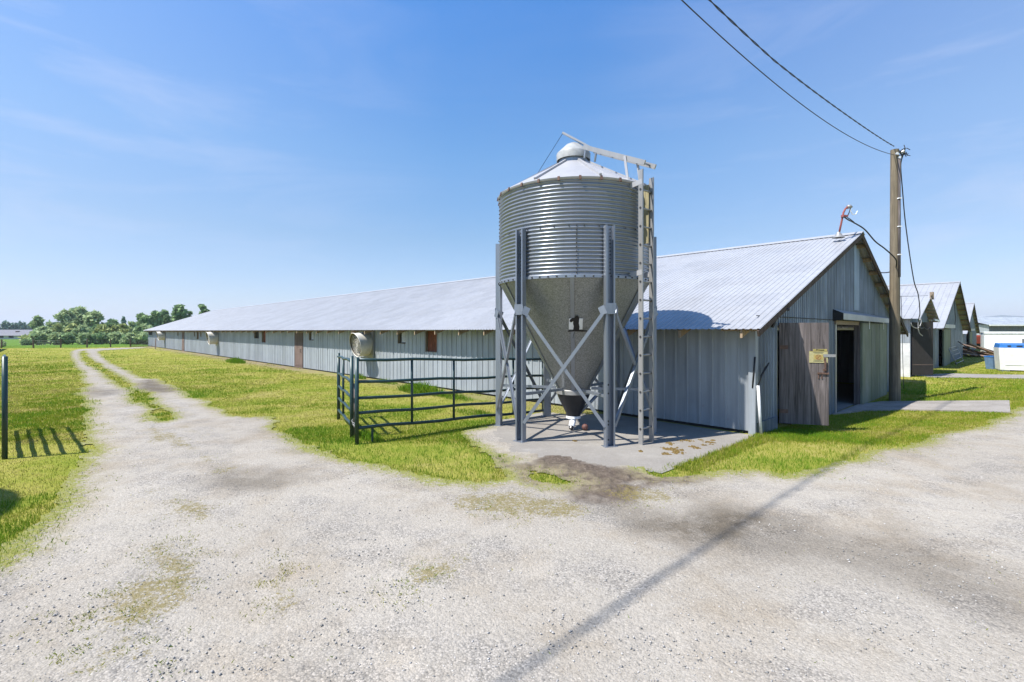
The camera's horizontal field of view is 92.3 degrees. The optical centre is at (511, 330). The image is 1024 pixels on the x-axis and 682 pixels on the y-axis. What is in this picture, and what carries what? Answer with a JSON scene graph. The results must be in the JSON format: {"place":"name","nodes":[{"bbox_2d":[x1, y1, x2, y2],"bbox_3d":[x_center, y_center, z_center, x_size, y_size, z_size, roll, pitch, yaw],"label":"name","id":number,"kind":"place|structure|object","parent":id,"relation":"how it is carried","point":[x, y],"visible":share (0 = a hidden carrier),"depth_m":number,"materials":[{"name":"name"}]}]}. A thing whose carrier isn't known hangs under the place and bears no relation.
{"place":"outdoors","nodes":[
{"label":"outdoors","id":0,"kind":"place"},
{"bbox_2d":[0,339,1023,576],"bbox_3d":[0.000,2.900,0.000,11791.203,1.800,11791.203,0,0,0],"label":"ground","id":1,"kind":"structure","parent":0,"point":[12,343],"depth_m":11.33,"materials":[{"name":"green plant"}]},
{"bbox_2d":[2,355,7,459],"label":"livestock gate","id":2,"kind":"structure","parent":1,"relation":"on","point":[4,407],"depth_m":7.64,"materials":[{"name":"grey metal"}]},
{"bbox_2d":[1,320,8,329],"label":"conifer tree","id":3,"kind":"object","parent":1,"relation":"on","point":[4,325],"visible":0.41,"depth_m":245.68,"materials":[{"name":"green plant"}]},
{"bbox_2d":[6,321,11,329],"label":"conifer tree","id":4,"kind":"object","parent":1,"relation":"on","point":[9,325],"visible":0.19,"depth_m":248.96,"materials":[{"name":"green plant"}]},
{"bbox_2d":[0,330,31,338],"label":"barn","id":5,"kind":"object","parent":1,"relation":"on","point":[10,334],"visible":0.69,"depth_m":204.30,"materials":[{"name":"white metal"}]},
{"bbox_2d":[18,320,24,329],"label":"conifer tree","id":6,"kind":"object","parent":1,"relation":"on","point":[20,325],"visible":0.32,"depth_m":257.76,"materials":[{"name":"green plant"}]},
{"bbox_2d":[18,334,31,344],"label":"shrub","id":7,"kind":"object","parent":1,"relation":"on","point":[23,336],"visible":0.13,"depth_m":92.91,"materials":[{"name":"green plant"}]},
{"bbox_2d":[20,338,31,344],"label":"shrub","id":8,"kind":"object","parent":1,"relation":"on","point":[25,341],"visible":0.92,"depth_m":87.78,"materials":[{"name":"green plant"}]},
{"bbox_2d":[27,330,47,344],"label":"shrub","id":9,"kind":"object","parent":1,"relation":"on","point":[39,337],"visible":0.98,"depth_m":91.56,"materials":[{"name":"green plant"}]},
{"bbox_2d":[29,315,45,344],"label":"willow tree","id":10,"kind":"object","parent":1,"relation":"on","point":[36,321],"visible":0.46,"depth_m":107.64,"materials":[{"name":"green plant"}]},
{"bbox_2d":[33,325,52,344],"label":"shrub","id":11,"kind":"object","parent":1,"relation":"on","point":[44,328],"visible":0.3,"depth_m":97.67,"materials":[{"name":"green plant"}]},
{"bbox_2d":[45,319,55,344],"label":"shrub","id":12,"kind":"object","parent":1,"relation":"on","point":[49,324],"visible":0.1,"depth_m":104.71,"materials":[{"name":"green plant"}]},
{"bbox_2d":[47,331,62,344],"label":"shrub","id":13,"kind":"object","parent":1,"relation":"on","point":[54,338],"visible":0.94,"depth_m":92.50,"materials":[{"name":"green plant"}]},
{"bbox_2d":[50,323,67,333],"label":"shrub","id":14,"kind":"object","parent":1,"relation":"on","point":[57,327],"visible":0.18,"depth_m":100.74,"materials":[{"name":"green plant"}]},
{"bbox_2d":[53,309,81,325],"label":"willow tree","id":15,"kind":"object","parent":1,"relation":"on","point":[64,317],"visible":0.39,"depth_m":113.02,"materials":[{"name":"green plant"}]},
{"bbox_2d":[61,332,75,344],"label":"shrub","id":16,"kind":"object","parent":1,"relation":"on","point":[67,338],"visible":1,"depth_m":93.43,"materials":[{"name":"green plant"}]},
{"bbox_2d":[63,323,77,344],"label":"shrub","id":17,"kind":"object","parent":1,"relation":"on","point":[69,327],"visible":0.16,"depth_m":103.44,"materials":[{"name":"green plant"}]},
{"bbox_2d":[70,305,87,325],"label":"willow tree","id":18,"kind":"object","parent":1,"relation":"on","point":[79,311],"visible":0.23,"depth_m":117.04,"materials":[{"name":"green plant"}]},
{"bbox_2d":[70,324,87,343],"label":"shrub","id":19,"kind":"object","parent":1,"relation":"on","point":[78,329],"visible":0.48,"depth_m":99.32,"materials":[{"name":"green plant"}]},
{"bbox_2d":[76,332,90,344],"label":"shrub","id":20,"kind":"object","parent":1,"relation":"on","point":[83,336],"visible":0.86,"depth_m":91.18,"materials":[{"name":"green plant"}]},
{"bbox_2d":[88,324,96,333],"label":"shrub","id":21,"kind":"object","parent":1,"relation":"on","point":[92,328],"visible":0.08,"depth_m":102.54,"materials":[{"name":"green plant"}]},
{"bbox_2d":[82,309,104,326],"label":"willow tree","id":22,"kind":"object","parent":1,"relation":"on","point":[91,318],"visible":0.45,"depth_m":113.05,"materials":[{"name":"green plant"}]},
{"bbox_2d":[90,331,108,343],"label":"shrub","id":23,"kind":"object","parent":1,"relation":"on","point":[101,337],"visible":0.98,"depth_m":92.52,"materials":[{"name":"green plant"}]},
{"bbox_2d":[92,324,111,343],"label":"shrub","id":24,"kind":"object","parent":1,"relation":"on","point":[103,328],"visible":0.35,"depth_m":98.58,"materials":[{"name":"green plant"}]},
{"bbox_2d":[105,318,118,324],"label":"broadleaf tree","id":25,"kind":"object","parent":1,"relation":"on","point":[113,321],"visible":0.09,"depth_m":121.46,"materials":[{"name":"green plant"}]},
{"bbox_2d":[107,331,123,343],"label":"shrub","id":26,"kind":"object","parent":1,"relation":"on","point":[114,336],"visible":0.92,"depth_m":93.62,"materials":[{"name":"green plant"}]},
{"bbox_2d":[111,324,120,332],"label":"shrub","id":27,"kind":"object","parent":1,"relation":"on","point":[114,327],"visible":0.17,"depth_m":101.56,"materials":[{"name":"green plant"}]},
{"bbox_2d":[120,316,126,324],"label":"conifer tree","id":28,"kind":"object","parent":1,"relation":"on","point":[123,320],"visible":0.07,"depth_m":134.79,"materials":[{"name":"green plant"}]},
{"bbox_2d":[118,323,134,338],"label":"shrub","id":29,"kind":"object","parent":1,"relation":"on","point":[125,328],"visible":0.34,"depth_m":97.63,"materials":[{"name":"green plant"}]},
{"bbox_2d":[118,332,137,344],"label":"shrub","id":30,"kind":"object","parent":1,"relation":"on","point":[126,337],"visible":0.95,"depth_m":91.40,"materials":[{"name":"green plant"}]},
{"bbox_2d":[128,321,136,330],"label":"shrub","id":31,"kind":"object","parent":1,"relation":"on","point":[132,324],"visible":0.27,"depth_m":104.62,"materials":[{"name":"green plant"}]},
{"bbox_2d":[132,326,143,344],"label":"shrub","id":32,"kind":"object","parent":1,"relation":"on","point":[137,330],"visible":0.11,"depth_m":100.54,"materials":[{"name":"green plant"}]},
{"bbox_2d":[131,341,145,346],"bbox_3d":[-46.767,1.623,61.748,0.028,0.754,2.024,0,0,30],"label":"picket fence","id":33,"kind":"object","parent":1,"relation":"on","point":[138,343],"visible":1,"depth_m":61.62,"materials":[{"name":"grey wood"}]},
{"bbox_2d":[134,332,147,344],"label":"shrub","id":34,"kind":"object","parent":1,"relation":"on","point":[141,337],"visible":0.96,"depth_m":92.30,"materials":[{"name":"green plant"}]},
{"bbox_2d":[135,312,153,326],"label":"broadleaf tree","id":35,"kind":"object","parent":1,"relation":"on","point":[142,317],"visible":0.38,"depth_m":119.27,"materials":[{"name":"green plant"}]},
{"bbox_2d":[140,323,152,331],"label":"shrub","id":36,"kind":"object","parent":1,"relation":"on","point":[144,326],"visible":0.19,"depth_m":107.53,"materials":[{"name":"green plant"}]},
{"bbox_2d":[150,310,162,326],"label":"broadleaf tree","id":37,"kind":"object","parent":1,"relation":"on","point":[155,314],"visible":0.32,"depth_m":121.52,"materials":[{"name":"green plant"}]},
{"bbox_2d":[158,309,172,323],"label":"broadleaf tree","id":38,"kind":"object","parent":1,"relation":"on","point":[165,316],"visible":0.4,"depth_m":125.44,"materials":[{"name":"green plant"}]},
{"bbox_2d":[171,304,188,321],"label":"broadleaf tree","id":39,"kind":"object","parent":1,"relation":"on","point":[179,311],"visible":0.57,"depth_m":129.04,"materials":[{"name":"green plant"}]},
{"bbox_2d":[198,304,209,313],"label":"broadleaf tree","id":40,"kind":"object","parent":1,"relation":"on","point":[203,308],"visible":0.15,"depth_m":131.45,"materials":[{"name":"green plant"}]},
{"bbox_2d":[225,357,245,363],"bbox_3d":[-17.394,1.796,30.967,0.993,0.419,3.005,0,0,-41],"label":"grass tuft","id":41,"kind":"object","parent":1,"relation":"on","point":[236,360],"visible":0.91,"depth_m":30.52,"materials":[{"name":"green plant"}]},
{"bbox_2d":[337,353,353,437],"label":"livestock gate","id":42,"kind":"structure","parent":1,"relation":"on","point":[343,390],"depth_m":9.79,"materials":[{"name":"metal"}]},
{"bbox_2d":[354,383,354,435],"bbox_3d":[-2.980,1.550,9.350,0.095,1.100,0.100,0,0,0],"label":"gate stub post","id":43,"kind":"object","parent":1,"relation":"on","point":[354,408],"visible":0.06,"depth_m":9.30,"materials":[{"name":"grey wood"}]},
{"bbox_2d":[354,373,366,378],"bbox_3d":[-6.403,1.865,20.546,0.405,0.280,1.221,0,0,-43],"label":"grass tuft","id":44,"kind":"object","parent":1,"relation":"on","point":[361,377],"visible":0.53,"depth_m":20.36,"materials":[{"name":"green plant"}]},
{"bbox_2d":[359,429,383,442],"bbox_3d":[-2.665,1.900,9.140,1.010,0.209,0.344,0,0,43],"label":"grass tuft","id":45,"kind":"object","parent":1,"relation":"on","point":[367,435],"visible":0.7,"depth_m":9.05,"materials":[{"name":"green plant"}]},
{"bbox_2d":[377,377,397,384],"bbox_3d":[-4.806,1.875,18.700,1.675,0.260,0.529,0,0,44],"label":"grass tuft","id":46,"kind":"object","parent":1,"relation":"on","point":[393,383],"visible":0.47,"depth_m":18.43,"materials":[{"name":"green plant"}]},
{"bbox_2d":[397,381,445,396],"bbox_3d":[-2.887,1.780,15.822,2.560,0.450,0.882,0,0,43],"label":"grass tuft","id":47,"kind":"object","parent":1,"relation":"on","point":[420,387],"visible":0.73,"depth_m":15.65,"materials":[{"name":"green plant"}]},
{"bbox_2d":[355,357,542,444],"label":"livestock gate","id":48,"kind":"structure","parent":1,"relation":"on","point":[358,398],"depth_m":9.46,"materials":[{"name":"metal"}]},
{"bbox_2d":[437,394,472,400],"bbox_3d":[-1.715,1.872,14.542,0.567,0.266,1.686,0,0,-39],"label":"grass tuft","id":49,"kind":"object","parent":1,"relation":"on","point":[457,396],"visible":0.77,"depth_m":14.43,"materials":[{"name":"green plant"}]},
{"bbox_2d":[450,407,507,419],"bbox_3d":[-0.807,1.920,11.744,0.602,0.170,2.041,0,0,-44],"label":"grass tuft","id":50,"kind":"object","parent":1,"relation":"on","point":[480,412],"visible":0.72,"depth_m":11.79,"materials":[{"name":"green plant"}]},
{"bbox_2d":[1,375,1019,681],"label":"sparse weeds","id":51,"kind":"object","parent":1,"relation":"on","point":[259,565],"visible":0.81,"depth_m":3.98,"materials":[{"name":"green plant"}]},
{"bbox_2d":[0,347,1023,681],"bbox_3d":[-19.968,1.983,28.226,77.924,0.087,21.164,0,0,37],"label":"gravel yard","id":52,"kind":"structure","parent":1,"relation":"on","point":[720,537],"depth_m":4.17,"materials":[{"name":"grey gravel"}]},
{"bbox_2d":[143,231,908,434],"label":"poultry barn","id":53,"kind":"structure","parent":1,"relation":"on","point":[741,330],"depth_m":14.52,"materials":[{"name":"metal"}]},
{"bbox_2d":[156,331,164,340],"bbox_3d":[-39.738,0.545,55.561,0.767,1.150,1.160,0,0,-44],"label":"exhaust fan","id":54,"kind":"object","parent":53,"relation":"attached to","point":[160,335],"visible":0.97,"depth_m":55.34,"materials":[{"name":"metal"}]},
{"bbox_2d":[182,332,183,350],"bbox_3d":[-32.380,1.140,48.357,0.120,1.960,1.060,0,0,-44],"label":"door","id":55,"kind":"structure","parent":53,"relation":"in","point":[182,332],"depth_m":48.32,"materials":[{"name":"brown wood"}]},
{"bbox_2d":[206,332,218,344],"bbox_3d":[-23.594,0.545,38.592,0.767,1.150,1.204,0,0,-44],"label":"exhaust fan","id":56,"kind":"object","parent":53,"relation":"attached to","point":[212,338],"visible":0.99,"depth_m":38.41,"materials":[{"name":"metal"}]},
{"bbox_2d":[254,331,258,338],"bbox_3d":[-16.441,0.235,31.764,0.126,0.530,1.000,0,0,-44],"label":"window","id":57,"kind":"structure","parent":53,"relation":"in","point":[256,335],"depth_m":32.02,"materials":[{"name":"black glass"}]},
{"bbox_2d":[262,331,265,342],"bbox_3d":[-15.442,0.355,30.712,0.126,0.770,0.740,0,0,-44],"label":"window","id":58,"kind":"structure","parent":53,"relation":"in","point":[263,333],"depth_m":30.87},
{"bbox_2d":[295,333,303,368],"bbox_3d":[-11.464,1.120,26.384,0.120,2.000,1.140,0,0,-44],"label":"door","id":59,"kind":"structure","parent":53,"relation":"in","point":[298,336],"depth_m":26.27,"materials":[{"name":"brown wood"}]},
{"bbox_2d":[309,331,313,340],"bbox_3d":[-10.245,0.235,25.249,0.126,0.530,0.620,0,0,-44],"label":"window","id":60,"kind":"structure","parent":53,"relation":"in","point":[311,335],"depth_m":25.28,"materials":[{"name":"grey glass"}]},
{"bbox_2d":[349,330,373,357],"bbox_3d":[-6.343,0.545,20.460,0.767,1.150,1.297,0,0,-44],"label":"exhaust fan","id":61,"kind":"object","parent":53,"relation":"attached to","point":[361,343],"visible":0.98,"depth_m":20.34,"materials":[{"name":"metal"}]},
{"bbox_2d":[398,331,405,343],"bbox_3d":[-4.179,0.240,18.874,0.126,0.520,0.580,0,0,-44],"label":"window","id":62,"kind":"structure","parent":53,"relation":"in","point":[402,336],"depth_m":18.89,"materials":[{"name":"grey glass"}]},
{"bbox_2d":[425,330,436,352],"bbox_3d":[-2.811,0.375,17.435,0.126,0.770,0.750,0,0,-44],"label":"window","id":63,"kind":"structure","parent":53,"relation":"in","point":[430,339],"depth_m":17.55,"materials":[{"name":"brown wood"}]},
{"bbox_2d":[779,323,835,425],"bbox_3d":[6.029,0.875,10.043,1.012,2.080,0.090,0,0,17],"label":"door","id":64,"kind":"structure","parent":53,"relation":"in","point":[803,385],"depth_m":10.06,"materials":[{"name":"brown wood"}]},
{"bbox_2d":[809,349,827,362],"bbox_3d":[6.219,0.510,9.976,0.330,0.280,0.010,0,0,17],"label":"sign","id":65,"kind":"object","parent":64,"relation":"attached to","point":[815,355],"visible":1,"depth_m":9.98,"materials":[{"name":"yellow"}]},
{"bbox_2d":[832,205,857,238],"bbox_3d":[9.520,-3.131,14.050,0.689,0.942,0.320,0,0,0],"label":"service mast","id":66,"kind":"object","parent":53,"relation":"on","point":[838,234],"visible":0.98,"depth_m":14.02,"materials":[{"name":"metal"}]},
{"bbox_2d":[843,216,896,265],"bbox_3d":[10.812,-2.647,14.791,3.374,1.193,0.173,0,0,-30],"label":"power cable","id":67,"kind":"object","parent":66,"relation":"attached to","point":[892,255],"visible":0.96,"depth_m":14.85,"materials":[{"name":"black rubber"}]},
{"bbox_2d":[860,321,886,403],"bbox_3d":[11.991,0.970,16.252,3.750,2.600,0.072,0,0,-44],"label":"sliding door","id":68,"kind":"structure","parent":53,"relation":"in","point":[873,337],"depth_m":15.91,"materials":[{"name":"white paint"}]},
{"bbox_2d":[493,412,751,472],"bbox_3d":[1.474,1.986,9.497,4.320,0.001,4.680,0,0,-44],"label":"concrete pad","id":69,"kind":"object","parent":1,"relation":"on","point":[553,434],"visible":0.82,"depth_m":8.89,"materials":[{"name":"grey concrete"}]},
{"bbox_2d":[494,132,658,447],"bbox_3d":[1.245,-0.997,9.965,3.270,6.025,3.248,0,0,0],"label":"feed silo","id":70,"kind":"object","parent":69,"relation":"on","point":[576,261],"visible":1,"depth_m":8.77,"materials":[{"name":"metal"}]},
{"bbox_2d":[582,424,587,429],"bbox_3d":[1.456,1.921,9.796,0.130,0.130,0.130,0,0,0],"label":"ball","id":71,"kind":"object","parent":69,"relation":"on","point":[584,426],"visible":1,"depth_m":9.75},
{"bbox_2d":[572,439,715,454],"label":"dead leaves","id":72,"kind":"object","parent":69,"relation":"on","point":[675,451],"visible":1,"depth_m":8.35,"materials":[{"name":"brown plant"}]},
{"bbox_2d":[889,145,910,400],"bbox_3d":[12.481,-1.696,15.773,0.616,8.556,0.376,0,0,21],"label":"utility pole","id":73,"kind":"object","parent":1,"relation":"on","point":[894,297],"visible":0.98,"depth_m":15.75,"materials":[{"name":"brown wood"}]},
{"bbox_2d":[681,0,893,154],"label":"power cable","id":74,"kind":"object","parent":73,"relation":"attached to","point":[687,5],"visible":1,"depth_m":8.81,"materials":[{"name":"black rubber"}]},
{"bbox_2d":[708,0,893,146],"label":"power cable","id":75,"kind":"object","parent":73,"relation":"attached to","point":[741,30],"visible":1,"depth_m":9.45,"materials":[{"name":"black rubber"}]},
{"bbox_2d":[901,299,903,387],"bbox_3d":[12.640,0.391,15.910,0.211,2.987,0.018,0,0,-32],"label":"conduit","id":76,"kind":"object","parent":73,"relation":"attached to","point":[902,343],"visible":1,"depth_m":15.90,"materials":[{"name":"grey metal"}]},
{"bbox_2d":[898,149,922,328],"bbox_3d":[14.868,-3.033,18.314,0.261,5.886,7.387,0,0,44],"label":"power cable","id":77,"kind":"object","parent":73,"relation":"attached to","point":[908,242],"visible":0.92,"depth_m":18.14,"materials":[{"name":"black rubber"}]},
{"bbox_2d":[911,319,922,335],"bbox_3d":[17.006,-0.144,20.645,0.605,0.747,0.086,0,0,-7],"label":"power cable","id":78,"kind":"object","parent":77,"relation":"hanging from","point":[918,326],"visible":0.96,"depth_m":20.64,"materials":[{"name":"metal"}]},
{"bbox_2d":[900,292,939,376],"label":"shed","id":79,"kind":"structure","parent":1,"relation":"on","point":[917,353],"depth_m":21.45,"materials":[{"name":"white paint"}]},
{"bbox_2d":[912,322,932,374],"bbox_3d":[17.921,0.780,21.459,0.877,2.300,0.062,0,0,1],"label":"door","id":80,"kind":"structure","parent":79,"relation":"in","point":[922,346],"depth_m":21.43,"materials":[{"name":"grey wood"}]},
{"bbox_2d":[833,400,1009,414],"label":"concrete slab","id":81,"kind":"structure","parent":1,"relation":"on","point":[996,406],"depth_m":13.87,"materials":[{"name":"grey concrete"}]},
{"bbox_2d":[887,281,970,368],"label":"poultry barn","id":82,"kind":"structure","parent":1,"relation":"on","point":[953,324],"depth_m":32.67,"materials":[{"name":"metal"}]},
{"bbox_2d":[942,330,949,365],"bbox_3d":[26.770,1.180,30.278,3.300,2.500,0.080,0,0,-44],"label":"sliding door","id":83,"kind":"structure","parent":82,"relation":"in","point":[946,333],"depth_m":29.55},
{"bbox_2d":[949,346,963,364],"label":"tube gate","id":84,"kind":"structure","parent":1,"relation":"on","point":[955,354],"depth_m":31.88,"materials":[{"name":"metal"}]},
{"bbox_2d":[940,330,983,358],"bbox_3d":[33.127,0.809,36.491,0.050,2.690,3.466,0,0,-21],"label":"prop pole","id":85,"kind":"object","parent":1,"relation":"on","point":[969,349],"visible":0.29,"depth_m":35.75,"materials":[{"name":"brown wood"}]},
{"bbox_2d":[911,373,1023,378],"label":"footpath","id":86,"kind":"structure","parent":1,"relation":"on","point":[954,375],"depth_m":21.78,"materials":[{"name":"concrete"}]},
{"bbox_2d":[963,303,979,349],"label":"poultry barn","id":87,"kind":"structure","parent":1,"relation":"on","point":[969,337],"depth_m":52.75,"materials":[{"name":"metal"}]},
{"bbox_2d":[969,332,971,348],"bbox_3d":[46.823,1.350,50.185,3.000,2.500,0.080,0,0,-44],"label":"sliding door","id":88,"kind":"structure","parent":87,"relation":"in","point":[970,333],"depth_m":49.61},
{"bbox_2d":[963,343,993,356],"bbox_3d":[38.093,1.506,39.924,5.314,1.278,3.610,0,0,0],"label":"lumber pile","id":89,"kind":"object","parent":1,"relation":"on","point":[970,353],"visible":0.41,"depth_m":39.27,"materials":[{"name":"brown wood"}]},
{"bbox_2d":[977,335,980,346],"bbox_3d":[58.736,1.359,63.588,1.660,1.615,3.140,0,0,-10],"label":"farm wagon","id":90,"kind":"object","parent":1,"relation":"on","point":[979,340],"visible":0.08,"depth_m":62.12,"materials":[{"name":"red paint"}]},
{"bbox_2d":[984,356,995,368],"bbox_3d":[25.567,1.690,26.205,0.370,0.700,0.490,0,0,0],"label":"blue bin","id":91,"kind":"object","parent":1,"relation":"on","point":[989,362],"visible":0.67,"depth_m":26.14,"materials":[{"name":"plastic"}]},
{"bbox_2d":[977,317,1023,334],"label":"machine shed","id":92,"kind":"structure","parent":1,"relation":"on","point":[1000,324],"depth_m":92.92,"materials":[{"name":"white paint"}]},
{"bbox_2d":[980,332,1023,351],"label":"white container","id":93,"kind":"object","parent":1,"relation":"on","point":[989,340],"visible":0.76,"depth_m":43.39,"materials":[{"name":"metal"}]},
{"bbox_2d":[993,343,1023,370],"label":"insulated tub","id":94,"kind":"object","parent":1,"relation":"on","point":[1008,356],"visible":1,"depth_m":24.30,"materials":[{"name":"white plastic"}]},
{"bbox_2d":[0,0,1023,326],"label":"sky","id":95,"kind":"structure","parent":0,"point":[157,155],"materials":[{"name":"blue"}]},
{"bbox_2d":[987,315,1023,316],"bbox_3d":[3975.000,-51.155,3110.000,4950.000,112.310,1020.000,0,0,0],"label":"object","id":96,"kind":"structure","parent":0,"point":[1004,316],"depth_m":3056.57,"materials":[{"name":"white metal"}]},
{"bbox_3d":[-47.268,1.648,60.884,0.120,1.320,0.120,1,1,-20],"label":"fence post","id":97,"kind":"object","parent":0,"visible":0},
{"bbox_2d":[73,340,104,344],"bbox_3d":[-54.314,1.431,58.701,17.673,0.564,2.943,0,0,-16],"label":"fence wire","id":98,"kind":"object","parent":97,"relation":"attached to","point":[90,342],"visible":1,"depth_m":58.97,"materials":[{"name":"metal"}]}
]}

